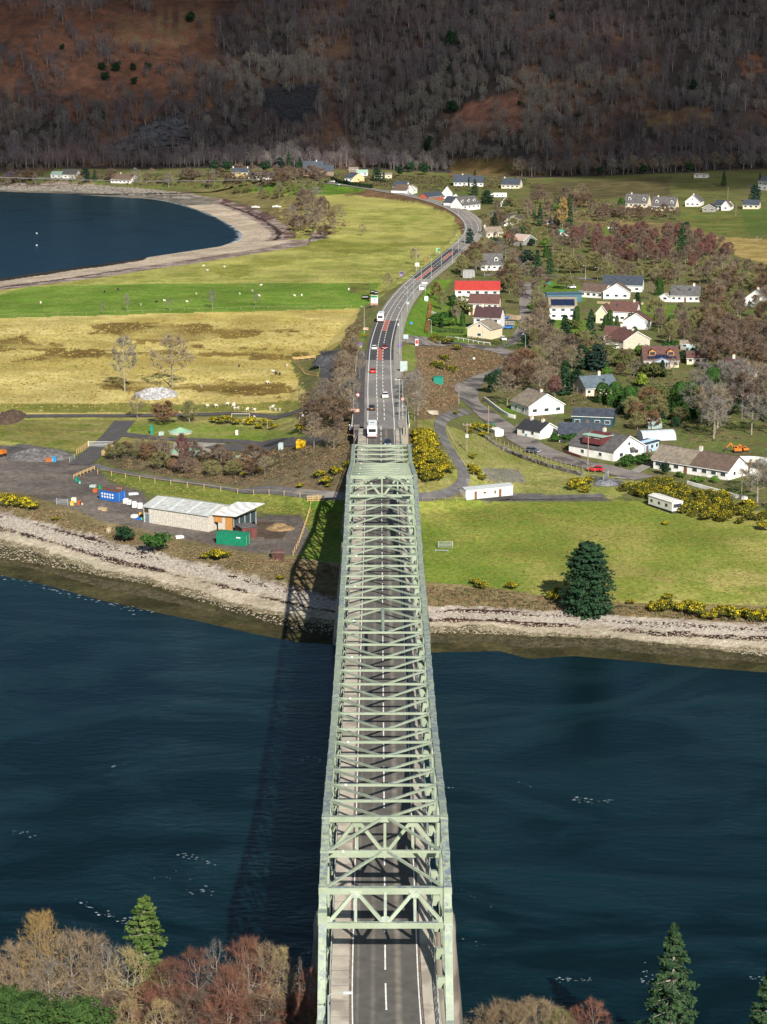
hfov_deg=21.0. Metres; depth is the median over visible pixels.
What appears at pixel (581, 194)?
bare shrub
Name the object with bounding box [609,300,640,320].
house
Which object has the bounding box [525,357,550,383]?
bare tree
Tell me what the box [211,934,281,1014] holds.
birch tree
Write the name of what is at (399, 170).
holly bush
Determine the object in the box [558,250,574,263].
willow shrub
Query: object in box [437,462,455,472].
gorse bush
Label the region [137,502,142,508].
bag
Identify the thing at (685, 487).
gorse bush
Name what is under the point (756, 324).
birch tree
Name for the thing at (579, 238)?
birch tree
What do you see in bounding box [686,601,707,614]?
gorse bush
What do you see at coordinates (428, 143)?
cypress tree
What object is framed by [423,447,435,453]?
gorse bush
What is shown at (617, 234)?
birch tree
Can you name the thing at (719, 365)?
bare tree
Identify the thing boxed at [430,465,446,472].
gorse bush
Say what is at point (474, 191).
spruce tree
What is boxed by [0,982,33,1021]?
bush
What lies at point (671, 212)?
bare shrub
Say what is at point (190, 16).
holly bush
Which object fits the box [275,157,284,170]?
cypress tree
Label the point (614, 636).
shingle
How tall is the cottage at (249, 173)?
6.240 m
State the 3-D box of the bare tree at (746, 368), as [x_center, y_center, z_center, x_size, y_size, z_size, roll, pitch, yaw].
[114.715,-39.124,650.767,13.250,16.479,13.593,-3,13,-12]
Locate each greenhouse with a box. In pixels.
[645,418,661,428]
[686,344,694,350]
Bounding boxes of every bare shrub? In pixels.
[2,171,16,181]
[14,169,26,176]
[20,169,31,181]
[28,171,37,181]
[96,987,149,1023]
[104,168,116,178]
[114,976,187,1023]
[119,440,133,456]
[148,440,172,455]
[159,983,225,1023]
[172,456,196,473]
[178,167,196,182]
[182,440,202,458]
[194,985,268,1023]
[199,450,210,461]
[210,443,227,460]
[216,167,224,177]
[221,451,235,462]
[223,172,236,183]
[232,162,246,167]
[235,987,306,1023]
[241,442,262,459]
[245,461,259,474]
[250,171,260,178]
[259,170,274,185]
[259,448,270,459]
[266,988,326,1023]
[272,171,284,183]
[278,172,292,183]
[288,215,307,230]
[294,189,315,203]
[296,167,308,176]
[296,401,325,425]
[304,164,316,177]
[309,166,328,179]
[311,395,333,420]
[316,224,331,238]
[327,397,354,423]
[332,360,347,374]
[343,344,358,356]
[461,248,473,268]
[466,241,485,261]
[480,249,492,252]
[488,243,502,252]
[489,217,499,225]
[494,266,505,283]
[496,215,506,225]
[497,276,509,291]
[499,363,519,389]
[500,264,515,279]
[502,353,522,366]
[503,256,519,271]
[505,354,533,384]
[506,235,517,246]
[511,250,524,263]
[516,362,536,387]
[535,362,552,381]
[552,215,564,225]
[565,193,582,207]
[575,192,585,206]
[582,192,592,206]
[584,340,593,345]
[596,203,610,210]
[596,209,609,220]
[608,207,617,215]
[613,204,625,215]
[616,363,625,375]
[617,350,628,356]
[620,261,627,273]
[627,264,636,274]
[634,205,643,213]
[635,212,643,217]
[645,205,654,213]
[654,211,661,217]
[658,203,667,213]
[660,268,673,284]
[667,207,674,216]
[691,306,712,321]
[697,284,727,305]
[699,322,719,338]
[700,305,727,327]
[704,297,722,315]
[704,339,736,364]
[718,266,740,291]
[735,315,762,345]
[738,345,766,365]
[751,262,766,278]
[752,272,766,291]
[755,299,766,321]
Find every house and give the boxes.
[344,174,354,181]
[349,172,364,181]
[373,172,392,178]
[391,184,416,193]
[392,181,409,186]
[442,185,452,197]
[450,195,480,209]
[453,173,471,185]
[454,280,500,300]
[467,318,502,338]
[468,293,501,314]
[469,176,483,186]
[473,303,505,328]
[479,253,503,270]
[498,214,514,225]
[501,176,522,188]
[510,387,565,415]
[548,296,576,318]
[558,422,603,441]
[567,427,645,460]
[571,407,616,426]
[579,282,609,297]
[595,303,609,322]
[602,275,644,291]
[603,281,630,298]
[603,323,626,341]
[606,327,650,349]
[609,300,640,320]
[622,310,651,328]
[625,192,651,207]
[639,346,679,368]
[651,195,679,210]
[685,193,704,206]
[713,200,733,209]
[721,200,732,210]
[724,354,746,373]
[745,287,766,305]
[758,175,766,189]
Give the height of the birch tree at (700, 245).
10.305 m
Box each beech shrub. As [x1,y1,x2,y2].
[136,441,153,458]
[150,400,180,424]
[167,458,178,470]
[235,454,254,471]
[430,281,442,296]
[512,347,531,360]
[513,347,538,368]
[629,401,647,417]
[637,385,661,402]
[643,410,660,428]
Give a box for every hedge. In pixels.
[331,177,373,188]
[425,301,432,332]
[432,326,464,332]
[432,334,504,345]
[503,343,523,348]
[619,452,652,467]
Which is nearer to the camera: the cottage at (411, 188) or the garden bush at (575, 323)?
the garden bush at (575, 323)
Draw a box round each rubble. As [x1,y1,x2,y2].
[113,117,189,151]
[260,85,318,127]
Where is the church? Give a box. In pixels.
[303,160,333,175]
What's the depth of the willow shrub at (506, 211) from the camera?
1267.61 m
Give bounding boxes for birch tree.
[6,163,13,170]
[140,954,194,1023]
[167,946,227,1021]
[173,433,189,456]
[199,962,251,1023]
[205,176,213,185]
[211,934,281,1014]
[249,164,255,171]
[286,966,330,1023]
[291,167,298,176]
[310,208,320,221]
[315,197,326,208]
[324,385,336,398]
[327,212,336,224]
[333,415,343,426]
[347,366,355,377]
[493,200,500,209]
[504,228,515,239]
[512,279,526,298]
[525,310,543,327]
[529,266,550,295]
[530,191,536,199]
[534,320,546,342]
[535,184,544,193]
[535,299,550,318]
[536,331,549,350]
[539,189,547,199]
[543,216,550,227]
[544,200,553,211]
[544,326,557,342]
[547,233,558,246]
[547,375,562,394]
[548,224,559,234]
[549,345,565,374]
[557,234,568,250]
[560,186,570,197]
[562,229,570,240]
[562,332,580,352]
[563,223,570,240]
[563,1005,585,1023]
[569,226,581,244]
[569,237,578,252]
[575,226,584,244]
[576,234,583,243]
[576,998,613,1023]
[580,222,590,241]
[580,223,589,237]
[587,199,596,210]
[588,227,599,238]
[590,235,599,247]
[590,248,600,256]
[592,231,601,247]
[597,242,610,256]
[602,242,615,256]
[603,235,615,248]
[607,220,618,234]
[612,224,620,233]
[612,253,622,266]
[614,232,621,243]
[614,246,623,257]
[616,237,627,248]
[616,267,624,274]
[620,223,630,238]
[623,248,631,260]
[624,238,636,249]
[625,207,631,218]
[625,225,636,238]
[627,250,638,262]
[629,228,640,239]
[632,223,644,235]
[632,236,643,251]
[635,245,648,265]
[636,228,646,238]
[640,220,649,232]
[642,238,654,256]
[647,240,658,254]
[649,227,660,239]
[650,247,663,264]
[650,250,658,260]
[652,307,666,331]
[658,237,670,250]
[659,244,669,257]
[660,222,669,233]
[663,224,672,232]
[664,229,676,242]
[667,251,678,263]
[671,268,680,278]
[672,225,680,244]
[672,309,681,322]
[673,207,680,215]
[675,302,686,313]
[676,250,685,261]
[677,226,689,237]
[677,319,691,339]
[678,310,690,331]
[681,245,691,264]
[684,223,693,238]
[687,236,696,250]
[687,328,705,350]
[688,252,699,266]
[693,227,704,238]
[694,247,703,264]
[695,326,712,343]
[696,241,705,258]
[698,335,716,357]
[700,260,714,283]
[700,337,715,362]
[702,234,715,243]
[704,242,712,255]
[707,250,718,262]
[708,335,726,362]
[709,240,717,255]
[711,260,723,277]
[714,279,727,293]
[716,235,727,248]
[716,320,739,341]
[717,246,728,266]
[718,312,739,335]
[719,272,730,287]
[720,242,730,262]
[720,321,739,343]
[721,329,736,348]
[727,338,743,356]
[727,369,756,417]
[728,242,734,259]
[729,291,745,314]
[731,258,740,269]
[732,318,747,341]
[735,299,746,318]
[738,273,748,294]
[738,330,755,349]
[741,258,753,271]
[743,334,766,357]
[746,313,759,330]
[749,293,759,316]
[749,321,766,347]
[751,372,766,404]
[758,324,766,345]
[761,314,766,324]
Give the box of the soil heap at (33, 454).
[6,447,71,461]
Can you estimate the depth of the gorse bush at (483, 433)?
597.45 m
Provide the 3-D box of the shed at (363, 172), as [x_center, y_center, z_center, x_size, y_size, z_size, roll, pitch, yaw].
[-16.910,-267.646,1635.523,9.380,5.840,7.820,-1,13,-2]
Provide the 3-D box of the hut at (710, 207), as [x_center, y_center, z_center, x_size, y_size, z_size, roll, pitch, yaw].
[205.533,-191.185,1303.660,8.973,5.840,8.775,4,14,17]
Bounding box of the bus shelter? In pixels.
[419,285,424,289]
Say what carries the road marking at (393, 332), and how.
on the road at (388, 403)
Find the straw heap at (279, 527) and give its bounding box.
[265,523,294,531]
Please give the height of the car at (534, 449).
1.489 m
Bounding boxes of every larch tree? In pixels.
[15,911,51,994]
[28,909,67,996]
[557,195,568,228]
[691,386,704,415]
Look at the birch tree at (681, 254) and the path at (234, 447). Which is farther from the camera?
the birch tree at (681, 254)
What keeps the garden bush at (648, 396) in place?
on the ground
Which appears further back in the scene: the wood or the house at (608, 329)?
the wood
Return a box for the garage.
[659,292,670,301]
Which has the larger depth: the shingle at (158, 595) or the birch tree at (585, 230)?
the birch tree at (585, 230)
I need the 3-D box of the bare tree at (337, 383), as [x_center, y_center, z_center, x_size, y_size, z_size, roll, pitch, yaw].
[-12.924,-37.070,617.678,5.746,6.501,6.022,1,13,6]
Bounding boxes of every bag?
[131,501,136,507]
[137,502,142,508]
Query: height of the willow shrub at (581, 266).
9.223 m
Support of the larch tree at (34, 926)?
on the ground
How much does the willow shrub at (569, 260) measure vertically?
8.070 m
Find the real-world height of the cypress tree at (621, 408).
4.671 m
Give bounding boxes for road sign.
[371,295,377,305]
[400,361,406,370]
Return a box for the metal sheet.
[128,492,138,494]
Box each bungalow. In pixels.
[110,172,138,182]
[572,370,616,395]
[650,444,747,479]
[670,283,701,301]
[685,351,707,364]
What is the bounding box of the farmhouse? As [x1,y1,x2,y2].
[231,166,249,178]
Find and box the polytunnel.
[636,429,675,440]
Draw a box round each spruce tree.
[286,151,292,167]
[471,179,478,194]
[491,213,498,225]
[532,249,543,273]
[536,204,543,225]
[545,248,553,273]
[555,196,561,224]
[555,359,575,394]
[558,314,572,344]
[564,193,574,226]
[584,313,595,340]
[633,292,641,305]
[634,922,699,1023]
[658,360,666,376]
[660,411,665,418]
[675,223,687,257]
[720,170,726,185]
[747,971,766,1023]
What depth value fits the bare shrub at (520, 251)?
1044.62 m
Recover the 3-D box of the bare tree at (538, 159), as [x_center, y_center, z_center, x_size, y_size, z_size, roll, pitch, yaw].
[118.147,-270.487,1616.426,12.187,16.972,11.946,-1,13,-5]
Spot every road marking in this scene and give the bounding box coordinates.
[367,194,477,429]
[378,252,451,359]
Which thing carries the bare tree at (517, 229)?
on the ground
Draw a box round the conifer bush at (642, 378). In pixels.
[634,372,649,386]
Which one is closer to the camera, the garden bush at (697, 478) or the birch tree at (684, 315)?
the garden bush at (697, 478)
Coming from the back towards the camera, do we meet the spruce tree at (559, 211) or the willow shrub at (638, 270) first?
the spruce tree at (559, 211)
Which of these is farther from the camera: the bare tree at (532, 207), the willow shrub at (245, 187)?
the willow shrub at (245, 187)
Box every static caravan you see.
[459,482,513,500]
[490,193,506,197]
[648,493,682,513]
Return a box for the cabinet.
[150,425,153,434]
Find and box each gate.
[56,498,67,504]
[88,441,107,446]
[438,541,452,547]
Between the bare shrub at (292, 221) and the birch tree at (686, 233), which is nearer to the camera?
the birch tree at (686, 233)
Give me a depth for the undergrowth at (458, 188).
1591.98 m
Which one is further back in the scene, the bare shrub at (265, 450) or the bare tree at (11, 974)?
the bare shrub at (265, 450)
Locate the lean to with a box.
[212,502,264,529]
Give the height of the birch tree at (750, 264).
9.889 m
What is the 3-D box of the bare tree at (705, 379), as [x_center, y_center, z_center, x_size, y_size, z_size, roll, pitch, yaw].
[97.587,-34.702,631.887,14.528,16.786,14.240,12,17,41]
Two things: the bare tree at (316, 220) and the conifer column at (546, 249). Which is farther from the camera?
the bare tree at (316, 220)
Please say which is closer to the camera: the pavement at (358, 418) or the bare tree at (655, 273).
the pavement at (358, 418)
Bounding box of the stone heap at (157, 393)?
[133,386,177,399]
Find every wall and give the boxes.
[1,177,73,179]
[403,375,409,426]
[480,430,583,475]
[484,397,514,418]
[506,314,520,319]
[564,450,581,457]
[597,301,643,304]
[687,481,747,499]
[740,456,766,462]
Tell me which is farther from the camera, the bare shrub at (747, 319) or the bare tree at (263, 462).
the bare shrub at (747, 319)
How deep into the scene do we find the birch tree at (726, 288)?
904.17 m
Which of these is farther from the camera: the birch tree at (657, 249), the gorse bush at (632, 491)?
the birch tree at (657, 249)
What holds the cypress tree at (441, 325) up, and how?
on the ground
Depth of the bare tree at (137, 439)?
581.16 m
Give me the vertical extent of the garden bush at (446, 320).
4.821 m
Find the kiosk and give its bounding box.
[462,269,474,277]
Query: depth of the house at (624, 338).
778.93 m
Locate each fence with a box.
[3,305,351,314]
[73,466,94,478]
[76,441,87,454]
[97,469,317,499]
[102,445,113,455]
[292,355,315,358]
[292,358,317,375]
[294,499,310,551]
[307,495,323,500]
[447,426,473,475]
[449,336,489,343]
[492,434,591,471]
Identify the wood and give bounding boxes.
[0,0,766,176]
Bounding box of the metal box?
[45,457,51,461]
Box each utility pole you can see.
[463,423,470,450]
[587,435,588,464]
[738,471,745,499]
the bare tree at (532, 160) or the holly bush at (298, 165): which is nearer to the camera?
the bare tree at (532, 160)
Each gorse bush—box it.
[0,492,10,497]
[0,494,18,505]
[13,496,31,507]
[27,501,39,508]
[199,552,211,557]
[205,548,228,558]
[208,416,216,422]
[216,415,233,423]
[231,418,241,422]
[243,416,256,424]
[255,423,264,426]
[257,418,272,424]
[295,424,304,429]
[312,470,326,477]
[318,476,333,482]
[329,465,342,474]
[342,461,349,467]
[411,448,424,455]
[413,433,426,441]
[413,438,427,446]
[413,454,425,460]
[413,458,425,467]
[414,428,430,434]
[414,445,427,449]
[416,470,424,478]
[418,467,435,475]
[419,463,432,468]
[419,473,437,481]
[420,451,431,455]
[421,435,436,441]
[423,431,439,438]
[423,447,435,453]
[423,454,437,462]
[427,334,442,341]
[428,440,441,445]
[429,361,440,366]
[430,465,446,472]
[432,452,442,458]
[432,458,449,463]
[432,471,445,479]
[434,360,446,368]
[437,454,448,459]
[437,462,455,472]
[438,354,449,359]
[441,338,453,344]
[446,365,458,372]
[452,344,461,348]
[467,453,476,458]
[468,466,482,474]
[469,422,485,430]
[469,578,480,582]
[475,580,488,588]
[477,474,486,479]
[478,431,488,435]
[481,424,494,430]
[504,581,519,588]
[545,590,560,599]
[553,587,564,592]
[566,481,579,489]
[574,478,587,485]
[579,485,590,492]
[584,476,595,481]
[617,482,632,490]
[629,482,641,487]
[629,487,642,494]
[634,489,646,497]
[635,486,648,490]
[639,482,652,487]
[641,477,659,483]
[645,490,660,497]
[645,601,660,610]
[654,598,674,609]
[655,477,669,485]
[661,486,670,490]
[663,491,678,496]
[663,593,672,598]
[667,481,680,487]
[670,602,688,612]
[676,503,694,513]
[677,488,690,495]
[679,485,691,489]
[680,498,690,502]
[681,599,697,604]
[682,493,694,497]
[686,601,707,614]
[687,509,699,516]
[692,489,707,495]
[692,504,708,511]
[693,501,706,508]
[695,495,707,500]
[697,499,710,505]
[699,512,712,519]
[700,611,718,619]
[706,488,715,494]
[707,491,725,500]
[708,509,718,516]
[709,504,720,510]
[710,604,729,616]
[713,497,726,503]
[714,512,731,520]
[717,489,732,498]
[719,502,734,510]
[719,510,734,516]
[722,500,735,505]
[725,604,745,618]
[729,506,742,509]
[734,518,746,522]
[735,508,751,514]
[739,512,758,518]
[740,607,758,619]
[742,499,758,507]
[742,505,755,510]
[754,512,766,520]
[754,607,766,620]
[756,521,766,529]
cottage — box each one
[50,171,62,177]
[62,169,80,178]
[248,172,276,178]
[400,184,413,193]
[418,191,443,199]
[443,195,459,204]
[481,225,503,237]
[516,415,557,438]
[742,199,760,208]
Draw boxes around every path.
[26,349,343,418]
[69,420,133,464]
[88,408,472,500]
[118,432,330,446]
[206,436,293,454]
[483,273,595,279]
[494,283,532,347]
[512,493,605,498]
[615,463,652,478]
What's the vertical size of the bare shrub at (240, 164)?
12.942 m
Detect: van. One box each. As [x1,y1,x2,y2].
[366,420,377,437]
[377,311,384,321]
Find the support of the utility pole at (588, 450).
on the ground
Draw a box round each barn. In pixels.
[141,495,234,531]
[511,233,536,245]
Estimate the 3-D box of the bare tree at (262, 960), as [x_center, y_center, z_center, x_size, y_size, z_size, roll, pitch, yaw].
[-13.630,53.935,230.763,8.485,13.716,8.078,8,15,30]
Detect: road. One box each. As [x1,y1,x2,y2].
[0,177,479,429]
[366,321,398,359]
[402,335,652,479]
[410,249,463,278]
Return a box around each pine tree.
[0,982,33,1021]
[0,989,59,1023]
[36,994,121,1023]
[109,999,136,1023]
[117,895,174,1023]
[558,540,617,620]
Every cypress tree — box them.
[80,167,90,181]
[207,160,220,174]
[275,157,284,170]
[371,167,382,180]
[424,136,434,150]
[437,321,443,327]
[465,228,473,243]
[479,190,494,203]
[519,249,534,272]
[568,369,584,387]
[571,345,591,369]
[584,344,609,371]
[616,400,627,414]
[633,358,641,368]
[670,416,681,427]
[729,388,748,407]
[748,185,760,199]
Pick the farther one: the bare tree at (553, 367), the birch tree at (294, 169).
the birch tree at (294, 169)
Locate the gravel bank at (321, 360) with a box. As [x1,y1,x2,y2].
[312,355,334,366]
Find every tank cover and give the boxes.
[168,427,191,434]
[170,448,203,455]
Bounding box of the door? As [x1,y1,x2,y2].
[145,513,148,522]
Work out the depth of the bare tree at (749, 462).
537.48 m
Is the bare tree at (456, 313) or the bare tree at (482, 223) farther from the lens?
the bare tree at (482, 223)
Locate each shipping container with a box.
[99,487,125,501]
[216,529,249,546]
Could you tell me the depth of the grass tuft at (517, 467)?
558.90 m
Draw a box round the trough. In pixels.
[427,410,437,414]
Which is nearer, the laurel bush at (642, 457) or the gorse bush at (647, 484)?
the gorse bush at (647, 484)
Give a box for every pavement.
[353,351,366,426]
[394,210,483,428]
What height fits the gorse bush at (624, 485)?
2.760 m
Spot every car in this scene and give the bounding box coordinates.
[368,405,374,410]
[382,392,388,397]
[384,438,391,443]
[503,325,513,328]
[525,446,540,452]
[587,465,603,471]
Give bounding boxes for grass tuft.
[0,320,348,411]
[107,478,339,553]
[457,432,619,493]
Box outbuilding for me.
[544,292,582,301]
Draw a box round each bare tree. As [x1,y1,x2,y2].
[0,938,50,992]
[0,961,35,993]
[17,976,58,999]
[20,953,78,1001]
[33,926,104,1002]
[56,931,122,1006]
[81,941,132,1018]
[96,944,156,1017]
[108,334,137,390]
[111,996,147,1023]
[124,294,129,305]
[128,393,145,418]
[131,167,140,177]
[133,438,147,456]
[143,998,183,1023]
[146,334,197,387]
[147,435,160,444]
[156,434,172,467]
[163,174,172,187]
[198,937,235,1015]
[207,289,216,308]
[209,169,219,183]
[213,446,226,464]
[231,938,294,1023]
[252,167,262,178]
[255,455,271,474]
[260,943,300,1023]
[280,207,290,215]
[283,955,317,1023]
[287,204,296,214]
[295,220,303,231]
[297,195,310,209]
[302,420,324,446]
[303,208,315,218]
[305,201,315,214]
[306,411,322,430]
[309,193,317,206]
[311,389,326,403]
[312,213,325,225]
[312,377,335,401]
[320,429,332,442]
[323,426,343,443]
[324,401,339,421]
[329,219,337,229]
[331,367,350,382]
[332,351,348,363]
[332,378,344,389]
[332,388,347,398]
[336,207,346,217]
[336,349,351,361]
[336,354,353,374]
[338,366,355,378]
[339,388,357,408]
[340,379,359,396]
[341,396,357,421]
[343,355,357,373]
[343,376,359,395]
[343,377,361,393]
[346,336,361,348]
[354,347,365,378]
[382,273,393,284]
[398,370,415,382]
[400,382,424,409]
[401,370,424,394]
[401,392,426,420]
[405,368,426,388]
[408,378,433,409]
[409,247,420,264]
[409,391,427,414]
[450,304,461,324]
[471,258,480,268]
[479,259,491,276]
[481,220,490,227]
[484,238,494,249]
[488,246,502,252]
[492,371,521,405]
[496,239,507,249]
[502,246,510,259]
[504,250,519,263]
[508,212,518,218]
[512,226,520,234]
[515,159,527,170]
[515,314,538,334]
[518,359,539,385]
[520,264,529,275]
[522,260,533,271]
[523,202,535,218]
[525,157,537,176]
[525,342,539,350]
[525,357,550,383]
[529,156,541,175]
[530,370,548,388]
[531,291,547,306]
[531,307,548,332]
[531,320,554,345]
[535,306,550,328]
[536,367,556,392]
[537,339,558,367]
[537,347,558,364]
[544,333,567,352]
[545,160,555,175]
[545,366,560,376]
[546,327,567,351]
[557,159,567,175]
[559,343,584,370]
[568,158,577,174]
[570,156,580,169]
[575,183,586,197]
[592,160,600,167]
[597,333,613,344]
[601,254,613,265]
[607,159,616,174]
[620,160,627,170]
[624,262,635,274]
[626,359,642,376]
[628,155,639,172]
[636,159,646,168]
[644,281,656,299]
[648,158,658,172]
[649,267,662,280]
[665,153,674,170]
[668,357,679,367]
[669,155,681,171]
[674,262,687,280]
[678,155,687,170]
[678,373,723,422]
[679,304,694,318]
[689,360,715,385]
[691,156,700,170]
[692,267,706,278]
[697,384,732,433]
[698,379,722,415]
[698,387,724,425]
[699,395,730,438]
[700,317,719,333]
[704,265,717,277]
[705,277,725,295]
[705,384,737,428]
[709,151,721,169]
[711,359,738,389]
[715,316,728,330]
[716,254,734,267]
[717,362,747,400]
[720,383,733,410]
[724,357,756,385]
[725,155,734,165]
[728,365,765,410]
[735,360,764,383]
[737,391,766,434]
[738,154,747,168]
[738,458,764,490]
[742,460,766,502]
[745,150,756,167]
[745,361,766,394]
[755,394,766,421]
[756,379,766,405]
[757,284,766,300]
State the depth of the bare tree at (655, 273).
969.86 m
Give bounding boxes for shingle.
[0,185,190,198]
[0,514,335,610]
[0,526,334,634]
[0,559,247,619]
[428,609,766,635]
[430,619,766,655]
[430,634,766,662]
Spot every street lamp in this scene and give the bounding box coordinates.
[327,991,351,1023]
[395,379,399,418]
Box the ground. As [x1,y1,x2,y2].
[0,0,766,1023]
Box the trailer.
[491,427,503,436]
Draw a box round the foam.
[3,201,765,981]
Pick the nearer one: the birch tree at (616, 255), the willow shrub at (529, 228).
the birch tree at (616, 255)
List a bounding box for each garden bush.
[443,316,457,325]
[452,301,473,313]
[526,302,535,310]
[538,238,555,245]
[568,319,583,328]
[572,328,586,336]
[601,367,612,373]
[602,344,615,353]
[611,353,633,366]
[633,343,651,353]
[636,362,667,377]
[640,385,671,394]
[644,392,679,405]
[652,417,667,424]
[675,471,685,477]
[689,475,705,482]
[710,475,719,482]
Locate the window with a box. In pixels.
[673,503,681,507]
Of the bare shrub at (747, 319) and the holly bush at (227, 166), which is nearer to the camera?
the bare shrub at (747, 319)
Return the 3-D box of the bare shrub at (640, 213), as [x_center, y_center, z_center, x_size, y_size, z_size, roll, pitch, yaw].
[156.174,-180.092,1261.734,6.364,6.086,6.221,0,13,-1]
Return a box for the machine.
[278,442,283,449]
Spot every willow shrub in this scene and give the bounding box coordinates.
[103,440,125,455]
[148,450,171,468]
[180,399,198,422]
[201,460,222,475]
[224,459,242,474]
[233,185,240,192]
[242,182,253,192]
[260,456,273,465]
[262,190,269,196]
[273,185,286,197]
[284,180,296,189]
[295,184,303,191]
[304,178,315,188]
[309,1003,330,1023]
[437,291,446,305]
[453,295,467,303]
[454,254,467,275]
[461,256,470,268]
[463,997,540,1023]
[469,248,483,265]
[479,209,487,216]
[495,992,573,1023]
[496,233,506,243]
[500,205,517,214]
[500,207,515,215]
[501,197,516,207]
[502,273,516,293]
[505,217,523,234]
[505,262,519,275]
[519,220,532,231]
[527,327,542,344]
[529,345,545,361]
[531,297,552,317]
[539,1006,579,1023]
[547,250,560,256]
[553,258,562,271]
[554,347,574,365]
[556,273,574,286]
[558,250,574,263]
[562,256,579,273]
[564,255,574,265]
[571,257,591,269]
[577,329,590,339]
[580,334,599,345]
[584,251,599,268]
[592,252,604,270]
[598,260,613,276]
[620,396,641,417]
[624,348,635,356]
[625,242,637,251]
[628,411,647,429]
[632,267,643,275]
[635,266,649,277]
[644,296,666,314]
[644,397,657,407]
[649,393,671,410]
[650,267,661,277]
[652,403,668,417]
[656,260,674,275]
[657,312,667,325]
[663,322,678,339]
[666,318,681,334]
[671,406,688,419]
[683,317,696,337]
[687,309,702,327]
[698,255,709,277]
[700,303,720,328]
[707,267,728,285]
[720,304,735,321]
[722,291,736,306]
[741,272,758,292]
[753,299,766,322]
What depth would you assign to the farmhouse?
1604.93 m
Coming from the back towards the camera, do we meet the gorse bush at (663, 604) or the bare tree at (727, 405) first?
the bare tree at (727, 405)
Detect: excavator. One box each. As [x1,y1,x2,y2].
[0,449,6,456]
[725,443,741,452]
[738,444,748,451]
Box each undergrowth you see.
[0,173,530,191]
[0,506,339,599]
[0,955,305,1023]
[114,321,361,485]
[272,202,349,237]
[418,346,502,414]
[426,585,765,624]
[437,239,766,367]
[476,199,665,249]
[521,359,741,441]
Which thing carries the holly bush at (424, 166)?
on the ground
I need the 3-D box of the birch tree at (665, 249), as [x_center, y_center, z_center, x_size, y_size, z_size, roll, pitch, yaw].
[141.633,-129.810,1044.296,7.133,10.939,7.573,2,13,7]
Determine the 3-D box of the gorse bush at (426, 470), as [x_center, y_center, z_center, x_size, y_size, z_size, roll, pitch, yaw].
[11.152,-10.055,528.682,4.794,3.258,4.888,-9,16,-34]
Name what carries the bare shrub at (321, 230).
on the ground
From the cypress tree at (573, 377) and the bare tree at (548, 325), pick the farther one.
the bare tree at (548, 325)
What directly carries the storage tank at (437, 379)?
on the ground
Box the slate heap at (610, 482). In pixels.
[594,479,617,485]
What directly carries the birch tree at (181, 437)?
on the ground
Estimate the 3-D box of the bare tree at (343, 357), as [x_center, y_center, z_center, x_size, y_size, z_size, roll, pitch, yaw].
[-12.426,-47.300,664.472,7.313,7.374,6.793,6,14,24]
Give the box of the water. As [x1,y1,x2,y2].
[0,192,766,1023]
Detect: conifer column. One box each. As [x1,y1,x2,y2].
[449,308,457,323]
[450,297,453,306]
[459,313,465,326]
[526,263,532,275]
[542,246,548,257]
[573,306,579,319]
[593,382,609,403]
[603,315,607,326]
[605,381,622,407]
[607,309,613,324]
[614,315,618,325]
[617,197,624,209]
[620,385,637,406]
[654,278,663,295]
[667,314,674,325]
[668,381,696,420]
[679,381,705,418]
[703,367,724,404]
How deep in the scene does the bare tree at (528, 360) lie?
691.95 m
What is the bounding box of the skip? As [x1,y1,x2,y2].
[296,439,305,448]
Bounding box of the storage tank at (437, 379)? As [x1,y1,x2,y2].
[433,376,442,384]
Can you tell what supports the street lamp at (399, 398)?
on the pavement at (399, 338)
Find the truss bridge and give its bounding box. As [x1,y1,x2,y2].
[309,425,462,1023]
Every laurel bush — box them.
[139,532,172,553]
[427,313,442,326]
[434,312,448,322]
[549,432,565,441]
[563,433,575,440]
[617,454,636,466]
[633,405,653,418]
[634,452,650,464]
[661,340,679,345]
[723,401,740,414]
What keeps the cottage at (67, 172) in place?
on the ground
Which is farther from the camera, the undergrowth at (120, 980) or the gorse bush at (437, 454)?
the gorse bush at (437, 454)
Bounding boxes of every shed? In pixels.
[235,522,257,538]
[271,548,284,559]
[356,169,367,175]
[556,229,567,235]
[638,438,660,452]
[679,339,689,349]
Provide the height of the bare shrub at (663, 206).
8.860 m
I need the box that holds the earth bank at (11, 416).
[0,409,25,424]
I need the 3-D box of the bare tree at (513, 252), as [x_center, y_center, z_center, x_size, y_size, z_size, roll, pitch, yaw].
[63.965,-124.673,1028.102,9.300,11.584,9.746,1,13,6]
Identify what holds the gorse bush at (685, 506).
on the ground
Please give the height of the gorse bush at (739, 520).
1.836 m
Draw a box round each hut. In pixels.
[348,167,358,172]
[694,173,708,177]
[702,203,716,211]
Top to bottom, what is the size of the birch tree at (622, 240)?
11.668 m
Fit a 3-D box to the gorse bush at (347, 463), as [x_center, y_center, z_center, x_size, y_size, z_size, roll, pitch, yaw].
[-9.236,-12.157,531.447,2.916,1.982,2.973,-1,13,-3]
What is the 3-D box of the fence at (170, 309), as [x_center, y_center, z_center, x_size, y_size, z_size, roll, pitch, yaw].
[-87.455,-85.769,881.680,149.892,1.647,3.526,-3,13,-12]
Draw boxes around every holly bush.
[98,61,106,68]
[101,70,109,78]
[111,60,120,71]
[114,526,134,541]
[130,62,136,68]
[130,77,137,82]
[144,61,151,68]
[185,12,194,22]
[221,159,232,172]
[259,160,270,169]
[294,161,302,168]
[395,165,404,173]
[406,160,414,172]
[418,163,430,174]
[445,35,458,46]
[446,64,452,72]
[446,99,458,113]
[447,29,455,37]
[448,294,456,303]
[483,367,502,393]
[490,236,498,244]
[511,225,525,233]
[520,335,533,346]
[529,238,535,244]
[547,318,555,324]
[573,113,582,119]
[595,165,604,173]
[641,163,648,171]
[658,462,671,474]
[679,350,689,362]
[685,162,694,170]
[690,79,698,87]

